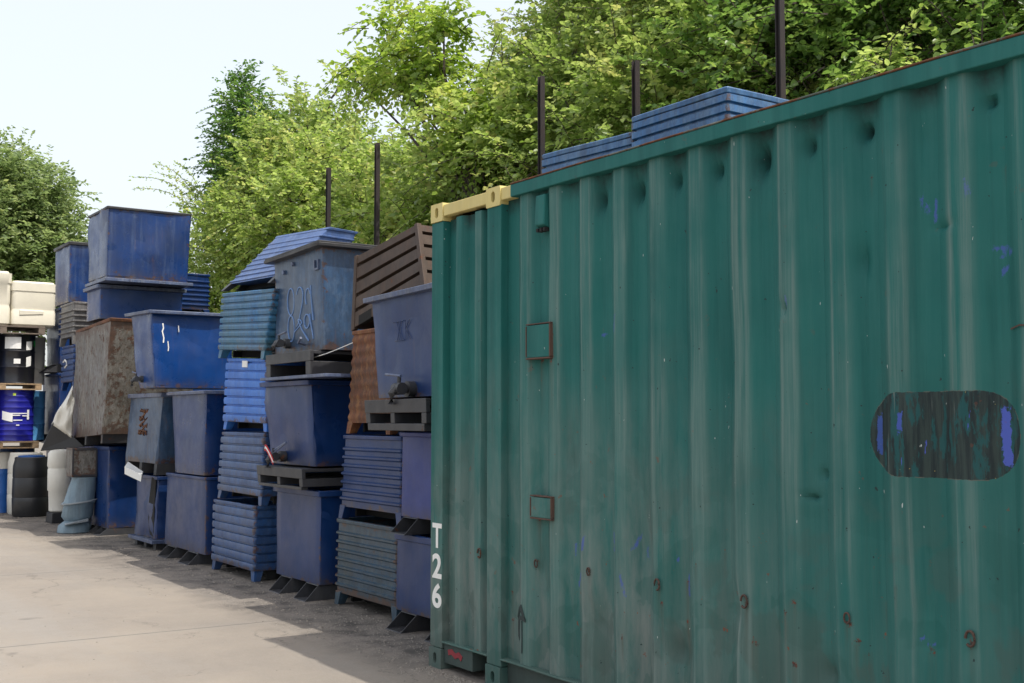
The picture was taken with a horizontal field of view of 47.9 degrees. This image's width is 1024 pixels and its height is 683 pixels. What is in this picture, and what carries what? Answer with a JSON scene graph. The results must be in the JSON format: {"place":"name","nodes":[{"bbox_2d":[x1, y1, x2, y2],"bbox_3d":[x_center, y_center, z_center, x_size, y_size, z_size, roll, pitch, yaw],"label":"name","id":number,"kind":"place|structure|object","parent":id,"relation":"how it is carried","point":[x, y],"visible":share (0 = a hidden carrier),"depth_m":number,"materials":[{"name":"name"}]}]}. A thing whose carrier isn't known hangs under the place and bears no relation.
{"place":"outdoors","nodes":[
{"label":"outdoors","id":0,"kind":"place"},
{"bbox_2d":[3,442,45,455],"bbox_3d":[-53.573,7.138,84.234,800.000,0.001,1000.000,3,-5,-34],"label":"ground","id":1,"kind":"structure","parent":0,"point":[36,449],"depth_m":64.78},
{"bbox_2d":[0,125,101,366],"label":"tree","id":2,"kind":"object","parent":1,"relation":"on","point":[35,232],"visible":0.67,"depth_m":38.49,"materials":[{"name":"green plant"}]},
{"bbox_2d":[128,160,224,292],"bbox_3d":[-7.538,-0.555,25.881,0.975,7.632,7.210,3,-5,-34],"label":"arching shrub","id":3,"kind":"object","parent":1,"relation":"on","point":[182,192],"visible":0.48,"depth_m":25.84,"materials":[{"name":"green plant"}]},
{"bbox_2d":[178,186,271,357],"bbox_3d":[-6.440,0.014,24.456,3.116,6.431,4.290,2,-4,-23],"label":"vine shrub","id":4,"kind":"object","parent":1,"relation":"on","point":[193,260],"visible":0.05,"depth_m":23.89,"materials":[{"name":"green plant"}]},
{"bbox_2d":[179,59,289,350],"bbox_3d":[-5.668,-1.504,23.918,2.592,9.373,4.116,3,-5,-34],"label":"elm tree","id":5,"kind":"object","parent":1,"relation":"on","point":[230,111],"visible":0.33,"depth_m":24.09,"materials":[{"name":"green plant"}]},
{"bbox_2d":[182,135,333,357],"bbox_3d":[-4.570,-0.455,21.733,3.489,7.016,4.522,3,-5,-34],"label":"vine shrub","id":6,"kind":"object","parent":1,"relation":"on","point":[222,257],"visible":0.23,"depth_m":21.57,"materials":[{"name":"green plant"}]},
{"bbox_2d":[191,109,402,271],"bbox_3d":[-3.132,-0.484,19.838,4.087,6.796,3.960,-3,-5,41],"label":"vine shrub","id":7,"kind":"object","parent":1,"relation":"on","point":[290,181],"visible":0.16,"depth_m":19.31,"materials":[{"name":"green plant"}]},
{"bbox_2d":[202,59,404,233],"bbox_3d":[-4.105,-1.374,22.361,3.703,8.923,5.479,1,-4,-11],"label":"tree","id":8,"kind":"object","parent":1,"relation":"on","point":[310,112],"visible":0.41,"depth_m":21.83,"materials":[{"name":"green plant"}]},
{"bbox_2d":[325,167,330,227],"bbox_3d":[-2.409,0.128,14.969,0.054,4.826,0.052,3,-5,-34],"label":"steel post","id":9,"kind":"object","parent":1,"relation":"on","point":[328,200],"visible":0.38,"depth_m":15.09,"materials":[{"name":"grey metal"}]},
{"bbox_2d":[290,143,434,244],"bbox_3d":[-2.199,-0.089,17.775,3.046,5.755,4.208,3,-5,-34],"label":"vine shrub","id":10,"kind":"object","parent":1,"relation":"on","point":[344,197],"visible":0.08,"depth_m":17.26,"materials":[{"name":"green plant"}]},
{"bbox_2d":[272,116,453,225],"bbox_3d":[-2.057,-0.708,20.648,3.311,7.370,6.791,3,-5,-34],"label":"tree","id":11,"kind":"object","parent":1,"relation":"on","point":[395,149],"visible":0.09,"depth_m":19.71,"materials":[{"name":"green plant"}]},
{"bbox_2d":[374,142,379,244],"bbox_3d":[-1.632,0.025,13.834,0.061,4.881,0.052,3,-5,-34],"label":"steel post","id":12,"kind":"object","parent":1,"relation":"on","point":[376,193],"visible":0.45,"depth_m":13.94,"materials":[{"name":"grey metal"}]},
{"bbox_2d":[315,0,512,200],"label":"leaning sapling","id":13,"kind":"object","parent":1,"relation":"on","point":[419,65],"visible":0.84,"depth_m":15.26,"materials":[{"name":"green plant"}]},
{"bbox_2d":[323,139,504,244],"bbox_3d":[-1.095,-0.178,16.014,3.073,5.693,4.232,0,-4,1],"label":"vine shrub","id":14,"kind":"object","parent":1,"relation":"on","point":[392,216],"visible":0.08,"depth_m":15.41,"materials":[{"name":"green plant"}]},
{"bbox_2d":[384,23,569,240],"bbox_3d":[-0.149,-0.596,14.647,3.082,6.347,3.866,0,-4,-3],"label":"vine shrub","id":15,"kind":"object","parent":1,"relation":"on","point":[416,116],"visible":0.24,"depth_m":13.83,"materials":[{"name":"green plant"}]},
{"bbox_2d":[424,0,626,180],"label":"tree","id":16,"kind":"object","parent":1,"relation":"on","point":[528,34],"visible":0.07,"depth_m":15.61,"materials":[{"name":"green plant"}]},
{"bbox_2d":[537,75,544,174],"bbox_3d":[0.287,-0.152,11.049,0.060,4.865,0.052,3,-5,-34],"label":"steel post","id":17,"kind":"object","parent":1,"relation":"on","point":[541,113],"visible":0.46,"depth_m":11.16,"materials":[{"name":"grey metal"}]},
{"bbox_2d":[451,0,692,189],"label":"vine shrub","id":18,"kind":"object","parent":1,"relation":"on","point":[554,51],"visible":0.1,"depth_m":12.63,"materials":[{"name":"green plant"}]},
{"bbox_2d":[457,0,701,181],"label":"tree","id":19,"kind":"object","parent":1,"relation":"on","point":[562,7],"visible":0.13,"depth_m":13.93,"materials":[{"name":"green plant"}]},
{"bbox_2d":[631,60,639,131],"bbox_3d":[1.079,-0.123,9.898,0.053,4.656,0.052,3,-5,-34],"label":"steel post","id":20,"kind":"object","parent":1,"relation":"on","point":[635,64],"visible":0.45,"depth_m":10.02,"materials":[{"name":"grey metal"}]},
{"bbox_2d":[524,0,844,167],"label":"vine shrub","id":21,"kind":"object","parent":1,"relation":"on","point":[656,85],"visible":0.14,"depth_m":11.18,"materials":[{"name":"green plant"}]},
{"bbox_2d":[599,0,807,123],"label":"tree","id":22,"kind":"object","parent":1,"relation":"on","point":[657,3],"visible":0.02,"depth_m":12.20,"materials":[{"name":"green plant"}]},
{"bbox_2d":[775,0,785,98],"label":"steel post","id":23,"kind":"object","parent":1,"relation":"on","point":[780,48],"depth_m":8.66,"materials":[{"name":"grey metal"}]},
{"bbox_2d":[598,0,1023,139],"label":"vine shrub","id":24,"kind":"object","parent":1,"relation":"on","point":[717,34],"visible":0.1,"depth_m":10.17,"materials":[{"name":"green plant"}]},
{"bbox_2d":[658,0,973,98],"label":"shade tree","id":25,"kind":"object","parent":1,"relation":"on","point":[812,60],"visible":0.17,"depth_m":10.44,"materials":[{"name":"green plant"}]},
{"bbox_2d":[824,3,930,89],"bbox_3d":[2.771,-0.143,8.348,0.783,4.596,0.854,3,-5,-34],"label":"broad leaf bush","id":26,"kind":"object","parent":1,"relation":"on","point":[876,64],"visible":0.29,"depth_m":8.40,"materials":[{"name":"green plant"}]},
{"bbox_2d":[734,0,1023,96],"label":"vine shrub","id":27,"kind":"object","parent":1,"relation":"on","point":[851,4],"visible":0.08,"depth_m":8.97,"materials":[{"name":"green plant"}]},
{"bbox_2d":[763,0,1023,80],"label":"shade tree","id":28,"kind":"object","parent":1,"relation":"on","point":[945,13],"visible":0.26,"depth_m":9.38,"materials":[{"name":"green plant"}]},
{"bbox_2d":[0,513,484,682],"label":"concrete lane","id":29,"kind":"structure","parent":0,"point":[171,632],"depth_m":8.56,"materials":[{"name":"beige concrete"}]},
{"bbox_2d":[0,452,10,512],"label":"blue drum","id":30,"kind":"object","parent":29,"relation":"on","point":[4,457],"visible":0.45,"depth_m":18.80,"materials":[{"name":"plastic"}]},
{"bbox_2d":[0,448,34,451],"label":"steel drum","id":31,"kind":"object","parent":29,"relation":"on","point":[19,450],"visible":0.03,"depth_m":19.27,"materials":[{"name":"blue paint"}]},
{"bbox_2d":[7,452,42,514],"bbox_3d":[-7.897,2.293,18.704,0.552,0.991,0.550,3,-5,-34],"label":"white drum","id":32,"kind":"object","parent":29,"relation":"on","point":[13,455],"visible":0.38,"depth_m":18.50,"materials":[{"name":"plastic"}]},
{"bbox_2d":[11,455,48,516],"bbox_3d":[-7.610,2.279,18.223,0.552,0.956,0.553,3,-5,-34],"label":"black drum","id":33,"kind":"object","parent":29,"relation":"on","point":[29,489],"visible":0.9,"depth_m":18.00,"materials":[{"name":"plastic"}]},
{"bbox_2d":[46,512,63,523],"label":"block","id":34,"kind":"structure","parent":29,"relation":"on","point":[53,517],"depth_m":16.92,"materials":[{"name":"grey concrete"}]},
{"bbox_2d":[47,449,71,511],"bbox_3d":[-6.720,2.047,17.127,0.367,0.950,0.357,3,-5,-34],"label":"white tank","id":35,"kind":"object","parent":34,"relation":"on","point":[58,481],"visible":0.62,"depth_m":16.97,"materials":[{"name":"plastic"}]},
{"bbox_2d":[57,477,96,533],"bbox_3d":[-5.867,2.210,15.591,0.513,0.745,0.507,3,-5,-34],"label":"crushed drum","id":36,"kind":"object","parent":29,"relation":"on","point":[78,507],"visible":0.95,"depth_m":15.49,"materials":[{"name":"blue paint"}]},
{"bbox_2d":[66,448,97,476],"bbox_3d":[-5.870,1.645,15.711,0.330,0.385,0.332,3,-5,-34],"label":"rusty box","id":37,"kind":"object","parent":36,"relation":"on","point":[81,462],"visible":1,"depth_m":15.59,"materials":[{"name":"metal"}]},
{"bbox_2d":[87,445,136,535],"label":"steel bin","id":38,"kind":"object","parent":29,"relation":"on","point":[115,509],"visible":0.37,"depth_m":15.32,"materials":[{"name":"blue metal"}]},
{"bbox_2d":[72,318,192,445],"bbox_3d":[-5.277,0.639,15.961,1.195,1.672,2.999,2,-4,-30],"label":"steel bin","id":39,"kind":"object","parent":38,"relation":"on","point":[105,367],"visible":0.5,"depth_m":14.89,"materials":[{"name":"grey metal"}]},
{"bbox_2d":[41,385,84,450],"bbox_3d":[-6.371,1.088,16.382,0.640,0.928,0.343,0,-4,-5],"label":"leaning sheet","id":40,"kind":"object","parent":39,"relation":"hanging from","point":[59,436],"visible":1,"depth_m":16.27,"materials":[{"name":"white plastic"}]},
{"bbox_2d":[83,284,186,322],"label":"steel bin","id":41,"kind":"object","parent":39,"relation":"on","point":[105,301],"visible":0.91,"depth_m":15.65,"materials":[{"name":"blue metal"}]},
{"bbox_2d":[85,206,192,288],"bbox_3d":[-5.125,-1.248,15.852,1.180,0.994,1.001,3,-5,-34],"label":"steel bin","id":42,"kind":"object","parent":41,"relation":"on","point":[127,246],"visible":0.98,"depth_m":15.47,"materials":[{"name":"blue metal"}]},
{"bbox_2d":[128,473,167,549],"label":"steel bin","id":43,"kind":"object","parent":29,"relation":"on","point":[149,529],"visible":0.36,"depth_m":13.63,"materials":[{"name":"blue metal"}]},
{"bbox_2d":[125,462,142,481],"bbox_3d":[-4.476,1.540,13.660,0.120,0.199,0.956,3,-5,-34],"label":"board","id":44,"kind":"object","parent":43,"relation":"attached to","point":[133,471],"visible":1,"depth_m":13.58,"materials":[{"name":"white paint"}]},
{"bbox_2d":[126,392,174,474],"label":"steel bin","id":45,"kind":"object","parent":43,"relation":"on","point":[150,445],"visible":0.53,"depth_m":13.68,"materials":[{"name":"blue metal"}]},
{"bbox_2d":[124,310,228,388],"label":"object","id":46,"kind":"object","parent":45,"relation":"on","point":[176,349],"visible":0.88,"depth_m":13.29,"materials":[{"name":"blue paint"}]},
{"bbox_2d":[157,472,246,564],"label":"steel bin","id":47,"kind":"object","parent":29,"relation":"on","point":[189,527],"visible":0.36,"depth_m":12.41,"materials":[{"name":"blue metal"}]},
{"bbox_2d":[166,390,263,475],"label":"steel bin","id":48,"kind":"object","parent":47,"relation":"on","point":[198,423],"visible":0.51,"depth_m":12.31,"materials":[{"name":"blue metal"}]},
{"bbox_2d":[211,497,280,581],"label":"corrugated bin","id":49,"kind":"object","parent":29,"relation":"on","point":[244,531],"visible":0.48,"depth_m":11.08,"materials":[{"name":"blue metal"}]},
{"bbox_2d":[217,431,342,505],"bbox_3d":[-2.175,1.252,11.590,1.201,0.686,1.218,3,-5,-34],"label":"corrugated bin","id":50,"kind":"object","parent":49,"relation":"on","point":[243,454],"visible":0.37,"depth_m":11.17,"materials":[{"name":"blue metal"}]},
{"bbox_2d":[223,358,350,431],"bbox_3d":[-2.129,0.531,11.564,1.208,0.741,1.137,3,-5,-34],"label":"corrugated bin","id":51,"kind":"object","parent":50,"relation":"on","point":[244,399],"visible":0.41,"depth_m":11.22,"materials":[{"name":"blue metal"}]},
{"bbox_2d":[218,288,278,359],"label":"corrugated bin","id":52,"kind":"object","parent":51,"relation":"on","point":[247,327],"visible":0.45,"depth_m":11.07,"materials":[{"name":"blue paint"}]},
{"bbox_2d":[221,227,357,291],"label":"corrugated bin","id":53,"kind":"object","parent":52,"relation":"on","point":[256,273],"visible":0.6,"depth_m":11.39,"materials":[{"name":"blue metal"}]},
{"bbox_2d":[269,485,362,601],"bbox_3d":[-1.458,1.780,10.463,1.313,0.929,1.004,3,-5,-34],"label":"steel bin","id":54,"kind":"object","parent":29,"relation":"on","point":[307,537],"visible":0.38,"depth_m":9.98,"materials":[{"name":"blue metal"}]},
{"bbox_2d":[257,379,399,489],"bbox_3d":[-1.573,0.841,10.573,1.361,0.942,1.152,3,-5,-34],"label":"valve hopper","id":55,"kind":"object","parent":54,"relation":"on","point":[307,420],"visible":0.57,"depth_m":10.06,"materials":[{"name":"blue paint"}]},
{"bbox_2d":[264,444,272,463],"bbox_3d":[-2.179,1.009,10.288,0.025,0.179,0.200,3,-5,-34],"label":"ribbon","id":56,"kind":"object","parent":55,"relation":"attached to","point":[267,450],"visible":1,"depth_m":10.25,"materials":[{"name":"pink fabric"}]},
{"bbox_2d":[260,240,376,380],"bbox_3d":[-1.388,-0.232,10.431,1.385,1.168,1.461,3,-5,-34],"label":"graffiti bin","id":57,"kind":"object","parent":55,"relation":"on","point":[314,282],"visible":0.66,"depth_m":9.98,"materials":[{"name":"blue metal"}]},
{"bbox_2d":[314,343,351,357],"bbox_3d":[-1.662,0.098,9.839,0.006,0.129,1.070,3,-5,-41],"label":"cord","id":58,"kind":"object","parent":57,"relation":"attached to","point":[332,351],"visible":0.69,"depth_m":9.66,"materials":[{"name":"white paint"}]},
{"bbox_2d":[334,516,400,620],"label":"corrugated bin","id":59,"kind":"object","parent":29,"relation":"on","point":[366,557],"visible":0.31,"depth_m":9.20,"materials":[{"name":"blue metal"}]},
{"bbox_2d":[338,434,403,524],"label":"corrugated bin","id":60,"kind":"object","parent":59,"relation":"on","point":[371,473],"visible":0.3,"depth_m":9.17,"materials":[{"name":"blue metal"}]},
{"bbox_2d":[346,328,430,434],"bbox_3d":[-0.669,0.341,9.576,1.178,0.846,0.795,3,-5,-34],"label":"corrugated bin","id":61,"kind":"object","parent":60,"relation":"on","point":[363,383],"visible":0.19,"depth_m":9.36,"materials":[{"name":"metal"}]},
{"bbox_2d":[351,223,431,330],"bbox_3d":[-0.620,-0.490,9.594,1.077,0.812,0.962,4,-5,-43],"label":"slotted crate","id":62,"kind":"object","parent":61,"relation":"on","point":[402,260],"visible":0.39,"depth_m":9.24,"materials":[{"name":"brown paint"}]},
{"bbox_2d":[386,534,430,642],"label":"steel bin","id":63,"kind":"object","parent":29,"relation":"on","point":[413,591],"visible":0.14,"depth_m":8.40,"materials":[{"name":"blue metal"}]},
{"bbox_2d":[390,432,430,534],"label":"steel bin","id":64,"kind":"object","parent":63,"relation":"on","point":[416,486],"visible":0.18,"depth_m":8.43,"materials":[{"name":"blue metal"}]},
{"bbox_2d":[363,283,431,430],"bbox_3d":[-0.350,0.146,8.666,1.388,1.038,1.196,3,-5,-34],"label":"valve hopper","id":65,"kind":"object","parent":64,"relation":"on","point":[403,331],"visible":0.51,"depth_m":8.35,"materials":[{"name":"blue paint"}]},
{"bbox_2d":[429,31,1023,682],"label":"shipping container","id":66,"kind":"object","parent":29,"relation":"on","point":[737,399],"visible":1,"depth_m":5.09,"materials":[{"name":"teal metal"}]},
{"bbox_2d":[542,132,634,172],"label":"corrugated bin","id":67,"kind":"object","parent":66,"relation":"on","point":[554,160],"visible":0.16,"depth_m":7.39,"materials":[{"name":"metal"}]},
{"bbox_2d":[631,86,788,146],"bbox_3d":[1.413,-1.124,6.949,1.137,0.473,0.822,3,-5,-34],"label":"corrugated bin","id":68,"kind":"object","parent":66,"relation":"on","point":[722,103],"visible":0.23,"depth_m":6.52,"materials":[{"name":"metal"}]},
{"bbox_2d":[0,0,559,390],"label":"sky","id":69,"kind":"structure","parent":0,"point":[117,88],"materials":[{"name":"white"}]},
{"bbox_3d":[-8.908,2.247,18.463,0.536,1.051,0.536,3,-5,-34],"label":"steel drum","id":70,"kind":"object","parent":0,"visible":0},
{"bbox_2d":[0,441,38,448],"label":"wooden pallet","id":71,"kind":"object","parent":70,"relation":"on","point":[28,444],"visible":0.88,"depth_m":18.83,"materials":[{"name":"brown wood"}]},
{"bbox_2d":[0,390,34,440],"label":"steel drum","id":72,"kind":"object","parent":71,"relation":"on","point":[16,415],"visible":0.99,"depth_m":18.77,"materials":[{"name":"blue paint"}]},
{"bbox_2d":[33,391,45,439],"bbox_3d":[-8.215,1.251,19.493,0.593,0.836,0.593,3,-5,-34],"label":"steel drum","id":73,"kind":"object","parent":71,"relation":"on","point":[39,416],"visible":0.3,"depth_m":19.38,"materials":[{"name":"blue paint"}]},
{"bbox_2d":[0,383,41,390],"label":"wooden pallet","id":74,"kind":"object","parent":73,"relation":"on","point":[26,386],"visible":0.88,"depth_m":18.87,"materials":[{"name":"brown wood"}]},
{"bbox_2d":[0,334,35,383],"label":"steel drum","id":75,"kind":"object","parent":74,"relation":"on","point":[17,358],"visible":0.94,"depth_m":18.82,"materials":[{"name":"black paint"}]},
{"bbox_2d":[34,337,45,384],"bbox_3d":[-8.272,0.333,19.636,0.593,0.806,0.594,3,-5,-34],"label":"drum","id":76,"kind":"object","parent":74,"relation":"on","point":[40,342],"visible":0.29,"depth_m":19.53,"materials":[{"name":"plastic"}]},
{"bbox_3d":[-8.709,0.273,18.731,0.594,0.806,0.594,3,-5,-34],"label":"steel drum","id":77,"kind":"object","parent":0,"visible":0},
{"bbox_2d":[0,325,44,336],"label":"wooden pallet","id":78,"kind":"object","parent":77,"relation":"on","point":[32,330],"visible":0.85,"depth_m":18.95,"materials":[{"name":"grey wood"}]},
{"bbox_2d":[0,271,11,324],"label":"plastic tank","id":79,"kind":"object","parent":78,"relation":"on","point":[5,281],"visible":0.99,"depth_m":18.68,"materials":[{"name":"white plastic"}]},
{"bbox_2d":[9,281,54,329],"bbox_3d":[-8.127,-0.592,19.341,0.725,0.740,0.980,3,-5,-34],"label":"plastic tank","id":80,"kind":"object","parent":78,"relation":"on","point":[32,304],"visible":0.73,"depth_m":18.93,"materials":[{"name":"white plastic"}]},
{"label":"corrugated bin","id":81,"kind":"object","parent":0,"visible":0},
{"bbox_2d":[61,344,75,390],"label":"corrugated bin","id":82,"kind":"object","parent":81,"relation":"on","point":[68,353],"visible":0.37,"depth_m":16.99,"materials":[{"name":"blue metal"}]},
{"bbox_2d":[58,301,95,346],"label":"corrugated bin","id":83,"kind":"object","parent":82,"relation":"on","point":[73,318],"visible":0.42,"depth_m":16.95,"materials":[{"name":"grey paint"}]},
{"bbox_2d":[54,241,88,306],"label":"steel bin","id":84,"kind":"object","parent":83,"relation":"on","point":[71,269],"visible":0.41,"depth_m":17.26,"materials":[{"name":"blue metal"}]},
{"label":"steel bin","id":85,"kind":"object","parent":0,"visible":0},
{"bbox_2d":[193,350,231,390],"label":"steel bin","id":86,"kind":"object","parent":85,"relation":"on","point":[230,354],"depth_m":17.06,"materials":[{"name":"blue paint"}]},
{"bbox_2d":[182,273,209,312],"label":"corrugated bin","id":87,"kind":"object","parent":86,"relation":"on","point":[195,297],"visible":0.32,"depth_m":16.92,"materials":[{"name":"blue paint"}]},
{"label":"steel bin","id":88,"kind":"object","parent":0,"visible":0},
{"bbox_2d":[33,373,70,442],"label":"steel bin","id":89,"kind":"object","parent":88,"relation":"on","point":[55,396],"visible":0.2,"depth_m":19.45,"materials":[{"name":"grey metal"}]},
{"bbox_2d":[39,307,68,373],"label":"steel bin","id":90,"kind":"object","parent":89,"relation":"on","point":[54,354],"visible":0.18,"depth_m":19.38,"materials":[{"name":"metal"}]}
]}

